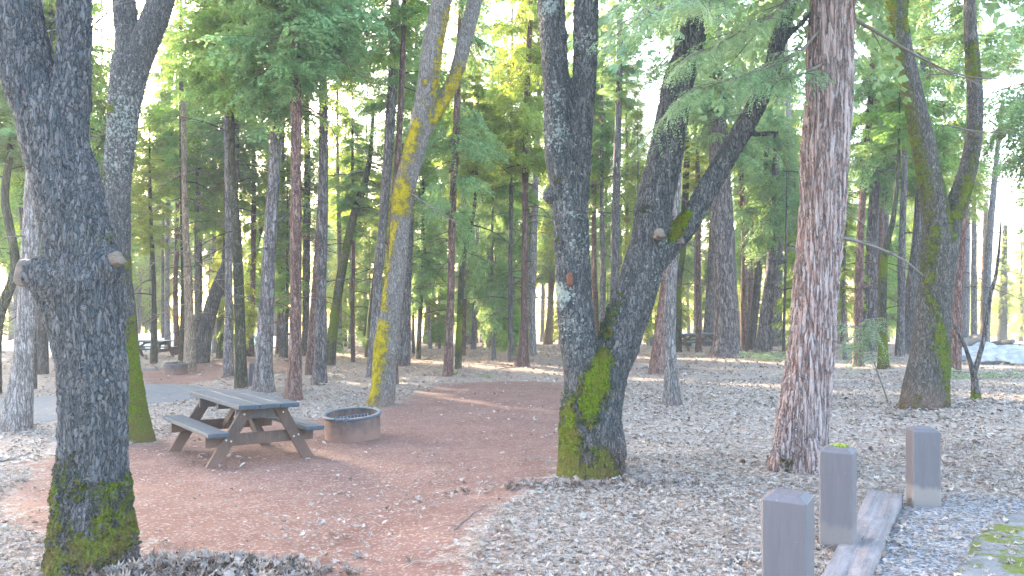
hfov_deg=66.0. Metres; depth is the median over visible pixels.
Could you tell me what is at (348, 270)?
cedar tree
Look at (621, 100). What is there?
pine tree
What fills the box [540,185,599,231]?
distant pine
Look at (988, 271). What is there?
pine tree
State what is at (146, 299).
cedar tree
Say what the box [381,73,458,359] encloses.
pine tree
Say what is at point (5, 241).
distant pine
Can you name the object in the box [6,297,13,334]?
young conifer
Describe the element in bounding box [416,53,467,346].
pine tree
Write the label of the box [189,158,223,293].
pine tree
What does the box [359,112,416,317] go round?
distant pine
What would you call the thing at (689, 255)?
distant pine
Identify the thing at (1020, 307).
distant pine
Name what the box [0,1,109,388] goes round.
pine tree
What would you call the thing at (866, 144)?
pine tree
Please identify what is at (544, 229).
distant pine
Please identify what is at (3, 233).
pine tree
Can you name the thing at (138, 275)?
distant pine
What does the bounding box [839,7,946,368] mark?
tree
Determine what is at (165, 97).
pine tree
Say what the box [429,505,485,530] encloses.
fallen stick
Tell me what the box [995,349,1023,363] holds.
boulder
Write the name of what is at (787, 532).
wooden bollard
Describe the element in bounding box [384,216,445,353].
pine tree
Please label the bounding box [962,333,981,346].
boulder
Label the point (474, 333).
pine tree
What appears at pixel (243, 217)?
distant pine
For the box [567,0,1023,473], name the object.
cedar tree
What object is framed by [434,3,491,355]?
pine tree
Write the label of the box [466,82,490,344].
pine tree
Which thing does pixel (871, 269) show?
pine tree
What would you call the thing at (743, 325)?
pine tree
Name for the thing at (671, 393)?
pine tree
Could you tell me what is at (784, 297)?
pine tree
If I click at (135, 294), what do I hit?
cedar tree
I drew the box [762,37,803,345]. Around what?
pine tree
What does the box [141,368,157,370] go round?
lying board
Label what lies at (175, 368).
fire ring
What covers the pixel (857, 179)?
distant pine
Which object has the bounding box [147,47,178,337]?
pine tree
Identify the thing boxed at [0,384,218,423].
path
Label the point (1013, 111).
pine tree
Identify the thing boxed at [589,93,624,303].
distant pine
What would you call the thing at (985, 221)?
dead tree
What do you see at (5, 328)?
young conifer
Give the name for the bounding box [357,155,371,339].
distant pine
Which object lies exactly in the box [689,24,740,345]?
pine tree
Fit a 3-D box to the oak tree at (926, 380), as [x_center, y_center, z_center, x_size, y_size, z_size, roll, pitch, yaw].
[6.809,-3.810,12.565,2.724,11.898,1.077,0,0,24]
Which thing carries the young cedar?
on the ground
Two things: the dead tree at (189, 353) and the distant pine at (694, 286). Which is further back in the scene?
the distant pine at (694, 286)
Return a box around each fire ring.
[162,361,188,374]
[322,407,381,442]
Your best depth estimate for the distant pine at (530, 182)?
46.16 m
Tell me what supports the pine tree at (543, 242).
on the ground
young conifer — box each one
[0,290,7,335]
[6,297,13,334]
[347,220,383,349]
[422,262,456,348]
[490,205,520,358]
[494,278,537,340]
[553,302,558,341]
[589,236,607,330]
[605,266,609,308]
[746,257,762,336]
[767,207,798,350]
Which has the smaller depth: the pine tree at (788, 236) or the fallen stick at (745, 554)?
the fallen stick at (745, 554)
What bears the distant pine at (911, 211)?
on the ground
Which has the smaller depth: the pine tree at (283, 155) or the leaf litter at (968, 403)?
the leaf litter at (968, 403)
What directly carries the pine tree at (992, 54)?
on the ground
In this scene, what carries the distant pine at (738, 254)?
on the ground
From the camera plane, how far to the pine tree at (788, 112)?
38.94 m
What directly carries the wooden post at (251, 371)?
on the ground
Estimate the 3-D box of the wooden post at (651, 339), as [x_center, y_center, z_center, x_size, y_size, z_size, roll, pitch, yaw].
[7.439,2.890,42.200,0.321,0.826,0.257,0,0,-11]
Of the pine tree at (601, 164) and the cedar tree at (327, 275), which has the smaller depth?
the pine tree at (601, 164)
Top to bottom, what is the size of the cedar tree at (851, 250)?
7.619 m
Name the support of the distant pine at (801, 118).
on the ground
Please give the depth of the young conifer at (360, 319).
38.62 m
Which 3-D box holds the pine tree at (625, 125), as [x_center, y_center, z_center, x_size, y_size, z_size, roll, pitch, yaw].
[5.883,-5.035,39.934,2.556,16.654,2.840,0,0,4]
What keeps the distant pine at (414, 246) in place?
on the ground
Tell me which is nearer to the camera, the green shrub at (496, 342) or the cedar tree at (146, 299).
the green shrub at (496, 342)
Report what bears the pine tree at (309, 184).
on the ground
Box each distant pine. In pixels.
[0,168,19,343]
[0,168,20,280]
[1,238,13,339]
[131,177,160,333]
[148,87,193,331]
[202,234,243,276]
[238,190,250,263]
[259,220,289,335]
[310,153,336,341]
[330,94,363,340]
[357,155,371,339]
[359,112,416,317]
[383,232,419,343]
[405,114,420,340]
[435,33,482,310]
[447,91,484,343]
[471,229,484,342]
[509,4,551,344]
[537,26,590,344]
[537,187,555,324]
[540,182,554,342]
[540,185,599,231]
[555,199,606,316]
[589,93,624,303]
[590,151,623,300]
[596,0,635,277]
[653,199,693,331]
[656,39,703,330]
[659,46,708,320]
[677,140,709,337]
[682,226,705,332]
[683,240,705,321]
[691,214,709,320]
[728,59,765,339]
[731,108,753,333]
[731,177,764,319]
[733,205,739,330]
[735,63,798,342]
[782,73,802,318]
[795,9,865,298]
[837,163,858,343]
[845,221,856,342]
[849,29,899,282]
[849,177,867,270]
[852,68,912,331]
[887,217,896,341]
[890,45,950,300]
[892,192,913,251]
[892,201,913,270]
[937,98,958,195]
[1009,192,1023,340]
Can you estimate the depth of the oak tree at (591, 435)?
7.84 m
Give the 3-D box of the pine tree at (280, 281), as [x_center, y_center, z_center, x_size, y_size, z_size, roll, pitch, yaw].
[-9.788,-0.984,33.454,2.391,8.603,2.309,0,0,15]
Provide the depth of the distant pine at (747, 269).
46.99 m
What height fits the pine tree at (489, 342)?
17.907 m
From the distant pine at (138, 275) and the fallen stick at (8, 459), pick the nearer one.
the fallen stick at (8, 459)
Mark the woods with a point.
(994, 323)
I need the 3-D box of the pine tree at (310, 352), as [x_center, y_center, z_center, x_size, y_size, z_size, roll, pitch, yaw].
[-5.779,-5.864,23.922,3.366,17.755,3.364,0,0,43]
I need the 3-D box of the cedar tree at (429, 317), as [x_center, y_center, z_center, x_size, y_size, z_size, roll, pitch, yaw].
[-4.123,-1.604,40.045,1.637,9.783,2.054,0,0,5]
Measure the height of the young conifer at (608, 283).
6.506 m
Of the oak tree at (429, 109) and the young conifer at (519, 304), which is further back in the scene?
the young conifer at (519, 304)
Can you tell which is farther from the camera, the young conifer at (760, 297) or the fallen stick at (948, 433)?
the young conifer at (760, 297)
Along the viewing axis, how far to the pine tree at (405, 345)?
28.28 m
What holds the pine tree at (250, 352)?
on the ground
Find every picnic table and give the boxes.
[138,340,178,356]
[163,389,324,467]
[682,332,713,350]
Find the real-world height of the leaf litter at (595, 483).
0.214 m
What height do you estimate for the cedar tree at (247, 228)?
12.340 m
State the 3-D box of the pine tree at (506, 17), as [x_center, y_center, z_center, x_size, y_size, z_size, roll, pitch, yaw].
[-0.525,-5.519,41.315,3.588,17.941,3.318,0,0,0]
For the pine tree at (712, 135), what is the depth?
29.28 m
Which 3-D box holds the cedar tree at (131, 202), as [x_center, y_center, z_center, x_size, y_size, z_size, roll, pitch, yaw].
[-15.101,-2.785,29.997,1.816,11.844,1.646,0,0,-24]
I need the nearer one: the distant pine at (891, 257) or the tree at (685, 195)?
the tree at (685, 195)
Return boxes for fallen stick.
[0,453,29,461]
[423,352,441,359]
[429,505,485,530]
[678,361,706,369]
[725,548,756,565]
[880,406,910,420]
[942,416,969,452]
[946,436,966,456]
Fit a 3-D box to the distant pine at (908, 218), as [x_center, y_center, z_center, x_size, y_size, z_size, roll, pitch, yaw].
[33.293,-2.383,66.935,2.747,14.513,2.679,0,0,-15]
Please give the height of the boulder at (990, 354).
0.651 m
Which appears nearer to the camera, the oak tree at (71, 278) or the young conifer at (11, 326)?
the oak tree at (71, 278)
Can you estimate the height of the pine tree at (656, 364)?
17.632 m
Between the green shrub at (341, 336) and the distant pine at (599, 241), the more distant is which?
the distant pine at (599, 241)
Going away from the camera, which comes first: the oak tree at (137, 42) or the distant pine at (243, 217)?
the oak tree at (137, 42)
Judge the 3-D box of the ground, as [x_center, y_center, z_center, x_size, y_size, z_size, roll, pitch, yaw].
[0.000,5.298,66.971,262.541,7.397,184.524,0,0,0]
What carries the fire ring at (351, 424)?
on the ground
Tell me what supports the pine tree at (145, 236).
on the ground
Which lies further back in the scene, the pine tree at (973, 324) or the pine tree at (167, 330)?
the pine tree at (973, 324)
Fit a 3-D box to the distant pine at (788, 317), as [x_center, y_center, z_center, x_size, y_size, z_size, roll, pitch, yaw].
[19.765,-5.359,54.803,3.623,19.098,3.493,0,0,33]
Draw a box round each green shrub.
[326,328,368,355]
[480,336,518,351]
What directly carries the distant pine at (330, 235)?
on the ground
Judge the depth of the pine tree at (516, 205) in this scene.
32.46 m
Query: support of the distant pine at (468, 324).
on the ground
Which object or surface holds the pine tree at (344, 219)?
on the ground
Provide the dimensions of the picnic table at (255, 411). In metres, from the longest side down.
1.858 x 1.450 x 0.836 m
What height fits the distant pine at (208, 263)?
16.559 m
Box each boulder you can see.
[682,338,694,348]
[962,346,978,360]
[966,347,1007,363]
[972,342,996,347]
[995,344,1023,349]
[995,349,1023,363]
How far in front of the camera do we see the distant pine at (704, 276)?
44.65 m
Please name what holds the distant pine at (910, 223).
on the ground
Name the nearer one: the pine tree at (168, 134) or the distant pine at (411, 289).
the pine tree at (168, 134)
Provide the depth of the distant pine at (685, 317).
47.27 m
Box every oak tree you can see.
[0,0,141,575]
[0,82,25,393]
[91,0,174,442]
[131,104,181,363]
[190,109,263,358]
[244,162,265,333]
[304,95,392,365]
[366,0,481,406]
[537,0,810,480]
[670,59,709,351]
[884,0,1023,409]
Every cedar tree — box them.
[102,59,139,302]
[133,201,160,318]
[133,252,145,316]
[135,137,172,332]
[136,191,160,332]
[146,211,180,333]
[206,167,259,355]
[240,117,264,351]
[244,219,257,323]
[256,223,289,326]
[289,153,302,327]
[310,120,336,329]
[326,163,363,346]
[332,151,360,348]
[416,161,446,348]
[514,204,521,334]
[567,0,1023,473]
[608,81,659,352]
[701,218,709,300]
[733,217,740,310]
[838,156,870,359]
[887,204,909,327]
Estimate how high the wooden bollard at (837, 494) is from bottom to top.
0.902 m
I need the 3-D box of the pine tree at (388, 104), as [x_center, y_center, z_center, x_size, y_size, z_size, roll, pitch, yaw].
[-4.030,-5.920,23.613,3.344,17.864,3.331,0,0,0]
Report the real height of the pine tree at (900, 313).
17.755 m
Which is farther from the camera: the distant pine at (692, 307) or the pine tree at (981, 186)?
the distant pine at (692, 307)
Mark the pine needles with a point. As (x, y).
(663, 536)
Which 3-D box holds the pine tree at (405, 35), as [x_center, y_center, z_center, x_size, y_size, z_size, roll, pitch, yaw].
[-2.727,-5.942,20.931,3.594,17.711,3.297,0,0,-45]
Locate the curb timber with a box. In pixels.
[821,490,902,575]
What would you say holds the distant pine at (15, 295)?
on the ground
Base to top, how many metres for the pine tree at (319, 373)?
17.827 m
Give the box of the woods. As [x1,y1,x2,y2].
[0,186,1023,339]
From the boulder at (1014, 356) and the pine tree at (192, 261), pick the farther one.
the pine tree at (192, 261)
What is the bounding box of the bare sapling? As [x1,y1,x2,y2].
[951,220,1001,399]
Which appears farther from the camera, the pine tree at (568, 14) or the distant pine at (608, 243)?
the distant pine at (608, 243)
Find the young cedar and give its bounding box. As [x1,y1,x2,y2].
[837,317,898,403]
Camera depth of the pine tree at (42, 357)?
25.93 m
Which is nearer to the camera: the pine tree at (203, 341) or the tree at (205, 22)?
the tree at (205, 22)
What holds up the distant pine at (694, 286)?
on the ground
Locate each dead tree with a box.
[131,100,224,370]
[970,199,1007,332]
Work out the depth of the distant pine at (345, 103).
60.38 m
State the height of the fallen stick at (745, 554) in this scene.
0.027 m
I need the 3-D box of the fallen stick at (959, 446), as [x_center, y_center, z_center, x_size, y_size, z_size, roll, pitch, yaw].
[4.715,1.686,8.355,0.179,0.070,0.912,0,0,30]
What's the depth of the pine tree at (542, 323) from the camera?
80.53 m
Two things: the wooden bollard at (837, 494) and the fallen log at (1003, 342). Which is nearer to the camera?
the wooden bollard at (837, 494)
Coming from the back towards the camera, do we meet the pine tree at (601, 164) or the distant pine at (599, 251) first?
the distant pine at (599, 251)
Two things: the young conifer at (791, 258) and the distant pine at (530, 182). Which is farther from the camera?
the distant pine at (530, 182)
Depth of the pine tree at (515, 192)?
28.74 m
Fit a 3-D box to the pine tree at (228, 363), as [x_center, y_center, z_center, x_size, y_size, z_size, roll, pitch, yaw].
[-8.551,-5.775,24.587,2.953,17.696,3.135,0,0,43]
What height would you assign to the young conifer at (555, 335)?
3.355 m
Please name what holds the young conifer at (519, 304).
on the ground
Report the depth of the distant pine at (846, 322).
68.18 m
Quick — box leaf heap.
[20,546,415,575]
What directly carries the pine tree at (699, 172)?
on the ground
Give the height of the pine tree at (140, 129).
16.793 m
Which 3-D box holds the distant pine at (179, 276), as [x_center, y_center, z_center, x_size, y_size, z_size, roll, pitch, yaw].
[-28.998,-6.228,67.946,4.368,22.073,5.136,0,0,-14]
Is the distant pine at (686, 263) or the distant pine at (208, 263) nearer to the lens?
the distant pine at (686, 263)
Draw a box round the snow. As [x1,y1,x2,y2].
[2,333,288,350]
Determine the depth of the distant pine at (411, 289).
54.47 m
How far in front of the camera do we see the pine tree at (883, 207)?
38.40 m
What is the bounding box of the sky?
[0,0,1023,331]
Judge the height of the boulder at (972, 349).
0.700 m
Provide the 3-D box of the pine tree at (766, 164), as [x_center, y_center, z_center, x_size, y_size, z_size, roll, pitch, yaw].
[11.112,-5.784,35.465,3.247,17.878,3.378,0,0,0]
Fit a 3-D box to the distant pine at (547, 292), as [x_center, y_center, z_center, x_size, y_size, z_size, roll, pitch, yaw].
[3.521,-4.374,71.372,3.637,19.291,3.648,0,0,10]
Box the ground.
[0,332,1023,575]
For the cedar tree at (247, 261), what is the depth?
67.50 m
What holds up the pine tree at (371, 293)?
on the ground
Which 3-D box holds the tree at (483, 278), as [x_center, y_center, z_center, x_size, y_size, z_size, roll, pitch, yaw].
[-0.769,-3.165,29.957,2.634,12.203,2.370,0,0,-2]
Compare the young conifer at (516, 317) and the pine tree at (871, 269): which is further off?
the pine tree at (871, 269)
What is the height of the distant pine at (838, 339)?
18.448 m
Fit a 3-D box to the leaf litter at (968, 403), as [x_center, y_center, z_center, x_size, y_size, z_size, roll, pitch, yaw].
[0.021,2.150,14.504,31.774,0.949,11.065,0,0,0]
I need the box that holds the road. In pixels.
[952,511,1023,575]
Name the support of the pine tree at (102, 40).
on the ground
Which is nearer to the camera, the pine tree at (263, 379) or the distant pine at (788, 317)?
the pine tree at (263, 379)
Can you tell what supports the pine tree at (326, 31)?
on the ground
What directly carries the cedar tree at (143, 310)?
on the ground
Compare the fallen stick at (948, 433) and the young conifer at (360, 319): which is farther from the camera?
the young conifer at (360, 319)
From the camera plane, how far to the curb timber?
5.08 m
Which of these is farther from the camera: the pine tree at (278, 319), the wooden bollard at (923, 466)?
the pine tree at (278, 319)
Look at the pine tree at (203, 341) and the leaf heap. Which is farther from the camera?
the pine tree at (203, 341)
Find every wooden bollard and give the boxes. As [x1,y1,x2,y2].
[761,488,813,575]
[819,443,856,549]
[906,425,940,507]
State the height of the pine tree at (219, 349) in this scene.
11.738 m
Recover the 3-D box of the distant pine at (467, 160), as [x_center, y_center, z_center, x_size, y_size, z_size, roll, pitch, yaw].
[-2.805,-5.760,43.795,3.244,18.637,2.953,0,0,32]
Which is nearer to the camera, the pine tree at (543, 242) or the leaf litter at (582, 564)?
the leaf litter at (582, 564)
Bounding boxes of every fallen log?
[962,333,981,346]
[991,339,1014,344]
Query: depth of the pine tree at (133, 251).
38.01 m
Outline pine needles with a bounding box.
[0,386,1023,575]
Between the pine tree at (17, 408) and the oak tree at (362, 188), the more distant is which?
the oak tree at (362, 188)
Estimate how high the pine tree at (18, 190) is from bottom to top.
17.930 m
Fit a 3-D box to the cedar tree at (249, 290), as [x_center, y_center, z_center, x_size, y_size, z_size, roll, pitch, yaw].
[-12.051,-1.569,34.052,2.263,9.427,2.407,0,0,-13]
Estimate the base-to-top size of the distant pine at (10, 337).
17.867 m
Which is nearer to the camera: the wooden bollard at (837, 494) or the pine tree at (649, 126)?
the wooden bollard at (837, 494)
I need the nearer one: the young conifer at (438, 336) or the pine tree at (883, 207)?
the pine tree at (883, 207)
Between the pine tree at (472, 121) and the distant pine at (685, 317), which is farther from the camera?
the distant pine at (685, 317)
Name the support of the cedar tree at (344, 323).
on the ground
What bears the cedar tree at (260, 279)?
on the ground
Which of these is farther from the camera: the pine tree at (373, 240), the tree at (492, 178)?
the pine tree at (373, 240)
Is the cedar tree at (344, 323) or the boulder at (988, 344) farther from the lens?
the cedar tree at (344, 323)
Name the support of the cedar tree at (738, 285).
on the ground
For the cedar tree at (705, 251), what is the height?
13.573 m
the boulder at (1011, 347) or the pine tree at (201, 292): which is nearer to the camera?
the boulder at (1011, 347)
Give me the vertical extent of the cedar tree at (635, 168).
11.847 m
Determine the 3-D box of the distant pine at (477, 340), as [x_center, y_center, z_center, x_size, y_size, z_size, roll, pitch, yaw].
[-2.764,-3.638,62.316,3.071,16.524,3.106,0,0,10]
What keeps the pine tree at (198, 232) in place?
on the ground
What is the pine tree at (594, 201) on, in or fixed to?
on the ground
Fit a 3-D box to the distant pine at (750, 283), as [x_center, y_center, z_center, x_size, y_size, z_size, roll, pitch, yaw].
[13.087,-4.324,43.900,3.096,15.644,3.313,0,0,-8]
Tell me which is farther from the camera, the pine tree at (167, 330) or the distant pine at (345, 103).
the distant pine at (345, 103)
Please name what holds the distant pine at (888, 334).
on the ground
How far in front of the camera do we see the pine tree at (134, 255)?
64.28 m
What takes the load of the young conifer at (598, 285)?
on the ground
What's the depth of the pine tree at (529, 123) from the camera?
26.38 m
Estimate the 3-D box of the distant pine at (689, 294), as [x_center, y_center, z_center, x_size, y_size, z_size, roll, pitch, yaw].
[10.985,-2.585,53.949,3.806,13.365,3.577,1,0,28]
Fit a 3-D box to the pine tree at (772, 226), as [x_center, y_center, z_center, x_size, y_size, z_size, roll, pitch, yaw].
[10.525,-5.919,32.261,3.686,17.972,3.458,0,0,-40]
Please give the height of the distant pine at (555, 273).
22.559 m
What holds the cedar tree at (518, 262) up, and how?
on the ground
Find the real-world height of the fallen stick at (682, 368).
0.104 m
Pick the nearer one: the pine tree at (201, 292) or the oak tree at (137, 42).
the oak tree at (137, 42)
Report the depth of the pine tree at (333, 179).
37.90 m
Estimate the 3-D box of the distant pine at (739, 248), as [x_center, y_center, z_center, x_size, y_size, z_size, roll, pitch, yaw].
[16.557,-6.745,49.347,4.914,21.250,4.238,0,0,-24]
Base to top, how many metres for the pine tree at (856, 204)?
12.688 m
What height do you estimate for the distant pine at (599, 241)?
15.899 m
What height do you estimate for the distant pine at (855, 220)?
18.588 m
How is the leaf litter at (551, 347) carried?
on the ground
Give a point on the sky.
(1005, 209)
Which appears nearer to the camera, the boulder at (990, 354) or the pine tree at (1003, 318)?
the boulder at (990, 354)
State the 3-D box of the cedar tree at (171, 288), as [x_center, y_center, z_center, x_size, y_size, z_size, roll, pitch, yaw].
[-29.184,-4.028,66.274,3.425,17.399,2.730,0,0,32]
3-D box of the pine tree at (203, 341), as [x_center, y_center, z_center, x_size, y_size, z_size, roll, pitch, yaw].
[-10.820,-3.481,31.141,4.227,13.661,3.847,0,0,-22]
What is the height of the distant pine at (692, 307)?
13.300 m
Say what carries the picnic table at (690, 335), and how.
on the ground
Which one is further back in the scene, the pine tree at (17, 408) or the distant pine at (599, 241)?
the distant pine at (599, 241)
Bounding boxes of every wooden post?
[248,363,253,386]
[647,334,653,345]
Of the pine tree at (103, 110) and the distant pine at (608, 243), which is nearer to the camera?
the pine tree at (103, 110)
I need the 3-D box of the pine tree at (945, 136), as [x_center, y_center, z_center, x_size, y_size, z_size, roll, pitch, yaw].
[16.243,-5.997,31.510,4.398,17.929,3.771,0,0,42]
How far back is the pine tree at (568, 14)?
35.95 m
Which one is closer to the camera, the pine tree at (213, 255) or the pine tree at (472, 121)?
the pine tree at (472, 121)
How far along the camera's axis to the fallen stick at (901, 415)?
11.66 m
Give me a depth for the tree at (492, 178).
25.77 m
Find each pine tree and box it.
[0,0,103,387]
[0,0,152,431]
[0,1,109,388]
[0,165,19,286]
[3,0,54,374]
[36,1,146,345]
[92,0,137,179]
[102,0,162,285]
[131,174,147,339]
[131,208,144,283]
[132,0,233,360]
[134,0,208,354]
[143,21,179,348]
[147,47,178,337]
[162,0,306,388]
[163,0,224,339]
[166,11,218,319]
[173,6,263,352]
[173,220,204,302]
[180,0,262,375]
[182,0,365,392]
[182,54,290,362]
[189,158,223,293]
[195,0,398,400]
[218,121,285,356]
[247,118,314,353]
[253,47,316,356]
[253,83,374,374]
[256,4,399,385]
[260,163,310,357]
[280,94,332,355]
[312,79,365,351]
[328,82,389,362]
[329,0,430,377]
[341,49,383,346]
[352,0,453,365]
[355,139,393,356]
[365,0,470,383]
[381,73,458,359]
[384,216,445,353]
[392,0,510,376]
[414,188,435,343]
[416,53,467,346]
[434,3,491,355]
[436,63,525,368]
[454,0,496,348]
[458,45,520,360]
[466,0,555,361]
[466,0,572,366]
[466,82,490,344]
[469,11,531,346]
[477,58,545,355]
[482,11,521,347]
[500,7,572,356]
[532,0,625,289]
[536,132,555,344]
[537,187,548,341]
[588,0,626,337]
[588,0,647,310]
[590,0,636,321]
[591,0,740,405]
[605,25,648,242]
[617,0,732,374]
[640,124,653,344]
[680,119,708,351]
[685,0,767,357]
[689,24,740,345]
[723,4,781,351]
[731,0,804,354]
[731,2,798,349]
[738,40,803,345]
[756,170,799,354]
[758,0,804,302]
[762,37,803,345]
[797,0,929,366]
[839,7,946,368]
[839,132,858,344]
[848,3,900,351]
[856,64,900,346]
[857,0,978,353]
[864,0,943,355]
[883,0,1023,373]
[945,11,1004,338]
[960,50,1000,334]
[962,0,1023,279]
[965,0,1023,341]
[991,220,1016,339]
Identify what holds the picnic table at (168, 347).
on the ground
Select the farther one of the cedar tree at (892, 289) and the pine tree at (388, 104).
the cedar tree at (892, 289)
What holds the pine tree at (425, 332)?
on the ground
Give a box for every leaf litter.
[0,369,1023,469]
[0,439,1023,575]
[2,343,1023,389]
[416,474,752,501]
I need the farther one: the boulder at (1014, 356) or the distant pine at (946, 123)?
the distant pine at (946, 123)
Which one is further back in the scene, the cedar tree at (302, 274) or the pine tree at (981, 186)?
the cedar tree at (302, 274)
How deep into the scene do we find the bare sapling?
13.72 m
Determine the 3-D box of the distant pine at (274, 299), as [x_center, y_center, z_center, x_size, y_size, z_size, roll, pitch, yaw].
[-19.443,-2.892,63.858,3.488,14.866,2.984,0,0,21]
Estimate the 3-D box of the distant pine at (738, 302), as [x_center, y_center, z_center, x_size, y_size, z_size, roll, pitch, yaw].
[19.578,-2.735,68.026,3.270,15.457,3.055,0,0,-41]
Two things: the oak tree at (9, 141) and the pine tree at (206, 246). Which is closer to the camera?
the oak tree at (9, 141)
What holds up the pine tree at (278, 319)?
on the ground
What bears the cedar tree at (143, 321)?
on the ground

